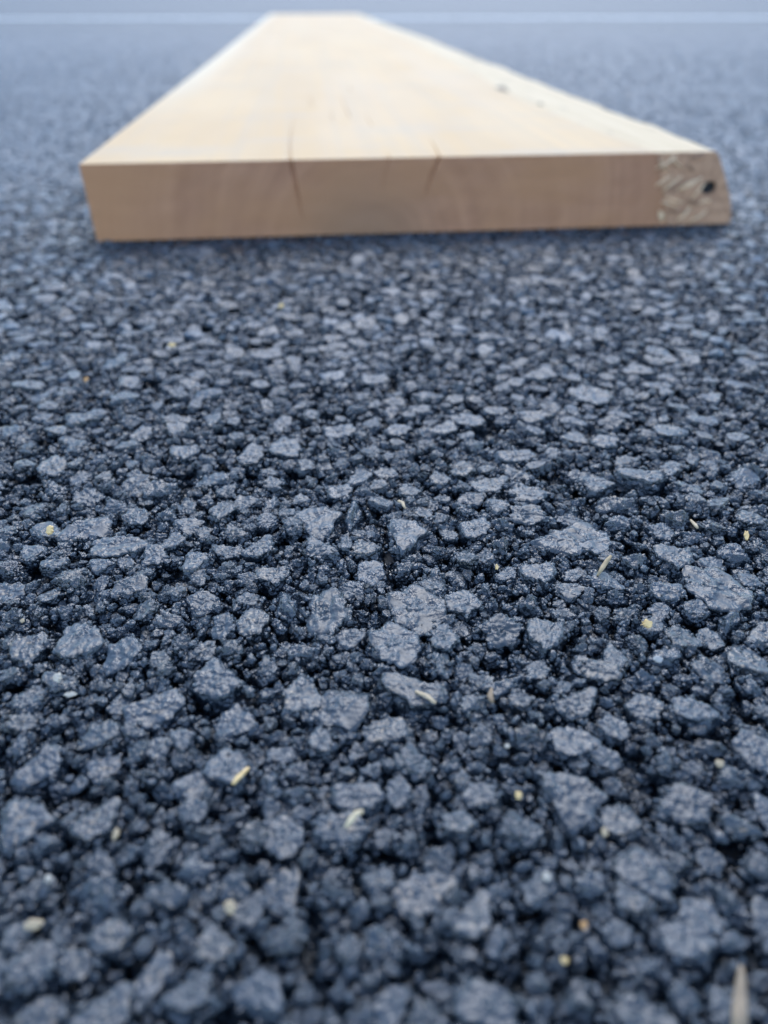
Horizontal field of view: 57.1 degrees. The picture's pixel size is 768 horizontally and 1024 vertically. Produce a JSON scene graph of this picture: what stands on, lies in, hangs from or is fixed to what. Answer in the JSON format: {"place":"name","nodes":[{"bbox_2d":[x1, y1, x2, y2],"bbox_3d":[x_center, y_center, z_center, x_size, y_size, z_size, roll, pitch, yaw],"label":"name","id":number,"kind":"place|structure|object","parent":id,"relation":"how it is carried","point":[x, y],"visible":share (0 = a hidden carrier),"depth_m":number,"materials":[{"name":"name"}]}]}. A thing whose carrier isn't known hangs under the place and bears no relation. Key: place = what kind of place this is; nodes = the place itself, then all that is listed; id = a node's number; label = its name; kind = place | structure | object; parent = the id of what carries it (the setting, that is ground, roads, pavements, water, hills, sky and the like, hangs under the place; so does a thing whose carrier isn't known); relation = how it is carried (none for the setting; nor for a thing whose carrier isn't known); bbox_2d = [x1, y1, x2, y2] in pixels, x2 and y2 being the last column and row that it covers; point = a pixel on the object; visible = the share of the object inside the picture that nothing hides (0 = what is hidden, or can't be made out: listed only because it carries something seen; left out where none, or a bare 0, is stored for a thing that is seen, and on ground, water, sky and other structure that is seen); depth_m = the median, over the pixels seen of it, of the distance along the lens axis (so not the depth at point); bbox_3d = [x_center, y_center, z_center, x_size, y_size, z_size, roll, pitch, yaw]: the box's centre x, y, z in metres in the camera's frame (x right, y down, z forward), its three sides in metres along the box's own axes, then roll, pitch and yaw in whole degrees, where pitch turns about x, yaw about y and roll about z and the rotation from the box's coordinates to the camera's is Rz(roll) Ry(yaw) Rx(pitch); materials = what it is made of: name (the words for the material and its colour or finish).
{"place":"outdoors","nodes":[
{"label":"outdoors","id":0,"kind":"place"},
{"bbox_2d":[0,0,767,1023],"bbox_3d":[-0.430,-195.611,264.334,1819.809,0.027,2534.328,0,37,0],"label":"asphalt","id":1,"kind":"structure","parent":0,"point":[226,572],"depth_m":0.24,"materials":[{"name":"stone"}]},
{"bbox_2d":[23,919,43,929],"bbox_3d":[-0.074,0.087,0.149,0.004,0.002,0.002,-6,76,-10],"label":"wood chip","id":2,"kind":"object","parent":1,"relation":"on","point":[32,924],"visible":1,"depth_m":0.15,"materials":[{"name":"beige wood"}]},
{"bbox_2d":[45,875,51,882],"bbox_3d":[-0.075,0.082,0.157,0.002,0.001,0.002,-9,74,7],"label":"quartz bit","id":3,"kind":"object","parent":1,"relation":"on","point":[48,878],"visible":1,"depth_m":0.16,"materials":[{"name":"white stone"}]},
{"bbox_2d":[46,525,53,534],"bbox_3d":[-0.121,0.007,0.257,0.003,0.002,0.004,-8,73,6],"label":"wood chip","id":4,"kind":"object","parent":1,"relation":"on","point":[49,530],"visible":1,"depth_m":0.26,"materials":[{"name":"beige wood"}]},
{"bbox_2d":[53,672,61,682],"bbox_3d":[-0.093,0.047,0.201,0.003,0.002,0.003,-10,75,8],"label":"quartz bit","id":5,"kind":"object","parent":1,"relation":"on","point":[57,677],"visible":1,"depth_m":0.20,"materials":[{"name":"white stone"}]},
{"bbox_2d":[64,691,76,697],"bbox_3d":[-0.087,0.051,0.197,0.004,0.001,0.002,-6,76,-17],"label":"quartz bit","id":6,"kind":"object","parent":1,"relation":"on","point":[69,694],"visible":1,"depth_m":0.20,"materials":[{"name":"white stone"}]},
{"bbox_2d":[112,827,119,839],"bbox_3d":[-0.063,0.075,0.165,0.002,0.001,0.003,13,76,20],"label":"wood chip","id":7,"kind":"object","parent":1,"relation":"on","point":[116,833],"visible":1,"depth_m":0.17,"materials":[{"name":"beige wood"}]},
{"bbox_2d":[224,899,236,913],"bbox_3d":[-0.033,0.085,0.152,0.003,0.002,0.003,-4,75,3],"label":"wood crumb","id":8,"kind":"object","parent":1,"relation":"on","point":[230,906],"visible":1,"depth_m":0.15,"materials":[{"name":"beige wood"}]},
{"bbox_2d":[231,767,249,784],"bbox_3d":[-0.036,0.066,0.177,0.004,0.002,0.004,0,37,0],"label":"splinter","id":9,"kind":"object","parent":1,"relation":"on","point":[239,776],"visible":1,"depth_m":0.18,"materials":[{"name":"yellow wood"}]},
{"bbox_2d":[344,809,363,827],"bbox_3d":[-0.007,0.072,0.166,0.005,0.004,0.003,0,37,0],"label":"straw","id":10,"kind":"object","parent":1,"relation":"on","point":[352,818],"visible":1,"depth_m":0.17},
{"bbox_2d":[0,17,767,19],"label":"road marking","id":11,"kind":"object","parent":1,"relation":"on","point":[409,18],"visible":0.83,"depth_m":4.79,"materials":[{"name":"paint"}]},
{"bbox_2d":[397,500,405,508],"bbox_3d":[0.007,-0.003,0.270,0.003,0.002,0.006,0,37,0],"label":"splinter","id":12,"kind":"object","parent":1,"relation":"on","point":[402,503],"visible":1,"depth_m":0.27,"materials":[{"name":"beige wood"}]},
{"bbox_2d":[79,14,730,240],"bbox_3d":[-0.155,-1.453,2.180,0.526,0.060,4.059,-3,37,-4],"label":"wooden plank","id":13,"kind":"object","parent":1,"relation":"on","point":[298,124],"visible":1,"depth_m":0.58,"materials":[{"name":"brown wood"}]},
{"bbox_2d":[415,690,436,703],"bbox_3d":[0.012,0.051,0.196,0.006,0.002,0.005,0,37,0],"label":"splinter","id":14,"kind":"object","parent":1,"relation":"on","point":[428,697],"visible":1,"depth_m":0.20,"materials":[{"name":"beige wood"}]},
{"bbox_2d":[487,688,493,703],"bbox_3d":[0.030,0.051,0.197,0.002,0.002,0.006,0,37,0],"label":"husk","id":15,"kind":"object","parent":1,"relation":"on","point":[490,696],"visible":1,"depth_m":0.20,"materials":[{"name":"beige plant"}]},
{"bbox_2d":[515,791,521,798],"bbox_3d":[0.033,0.069,0.173,0.002,0.001,0.002,-9,73,8],"label":"wood crumb","id":16,"kind":"object","parent":1,"relation":"on","point":[518,795],"visible":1,"depth_m":0.17,"materials":[{"name":"beige wood"}]},
{"bbox_2d":[542,872,550,880],"bbox_3d":[0.036,0.081,0.157,0.002,0.001,0.002,3,75,-2],"label":"quartz bit","id":17,"kind":"object","parent":1,"relation":"on","point":[546,876],"visible":1,"depth_m":0.16,"materials":[{"name":"white stone"}]},
{"bbox_2d":[561,957,568,963],"bbox_3d":[0.037,0.091,0.144,0.002,0.001,0.002,-10,71,7],"label":"wood crumb","id":18,"kind":"object","parent":1,"relation":"on","point":[564,960],"visible":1,"depth_m":0.14,"materials":[{"name":"beige wood"}]},
{"bbox_2d":[580,921,586,929],"bbox_3d":[0.042,0.087,0.149,0.002,0.001,0.002,8,75,-5],"label":"wood crumb","id":19,"kind":"object","parent":1,"relation":"on","point":[583,924],"visible":1,"depth_m":0.15,"materials":[{"name":"brown wood"}]},
{"bbox_2d":[597,555,611,575],"bbox_3d":[0.075,0.018,0.239,0.006,0.005,0.006,0,37,0],"label":"straw","id":20,"kind":"object","parent":1,"relation":"on","point":[604,563],"visible":1,"depth_m":0.24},
{"bbox_2d":[601,827,607,836],"bbox_3d":[0.052,0.075,0.165,0.002,0.001,0.002,3,74,-1],"label":"wood crumb","id":21,"kind":"object","parent":1,"relation":"on","point":[604,831],"visible":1,"depth_m":0.17,"materials":[{"name":"beige wood"}]},
{"bbox_2d":[641,619,652,627],"bbox_3d":[0.081,0.035,0.218,0.004,0.002,0.003,-6,76,-9],"label":"wood chip","id":22,"kind":"object","parent":1,"relation":"on","point":[647,623],"visible":1,"depth_m":0.22,"materials":[{"name":"beige wood"}]},
{"bbox_2d":[653,656,663,662],"bbox_3d":[0.081,0.043,0.207,0.003,0.002,0.002,7,74,-6],"label":"pebble","id":23,"kind":"object","parent":1,"relation":"on","point":[658,659],"visible":1,"depth_m":0.21,"materials":[{"name":"white stone"}]},
{"bbox_2d":[690,519,698,528],"bbox_3d":[0.114,0.004,0.260,0.002,0.002,0.006,0,37,0],"label":"splinter","id":24,"kind":"object","parent":1,"relation":"on","point":[695,525],"visible":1,"depth_m":0.26,"materials":[{"name":"beige wood"}]},
{"bbox_2d":[715,759,723,767],"bbox_3d":[0.086,0.064,0.180,0.002,0.001,0.002,-6,73,4],"label":"wood crumb","id":25,"kind":"object","parent":1,"relation":"on","point":[719,763],"visible":1,"depth_m":0.18,"materials":[{"name":"beige wood"}]},
{"bbox_2d":[744,531,748,540],"bbox_3d":[0.130,0.009,0.254,0.002,0.001,0.004,3,75,-3],"label":"splinter","id":26,"kind":"object","parent":1,"relation":"on","point":[746,535],"visible":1,"depth_m":0.25,"materials":[{"name":"yellow wood"}]},
{"bbox_2d":[731,964,747,1023],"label":"grass stalk","id":27,"kind":"object","parent":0,"point":[739,1012],"depth_m":0.13,"materials":[{"name":"grey plant"}]}
]}

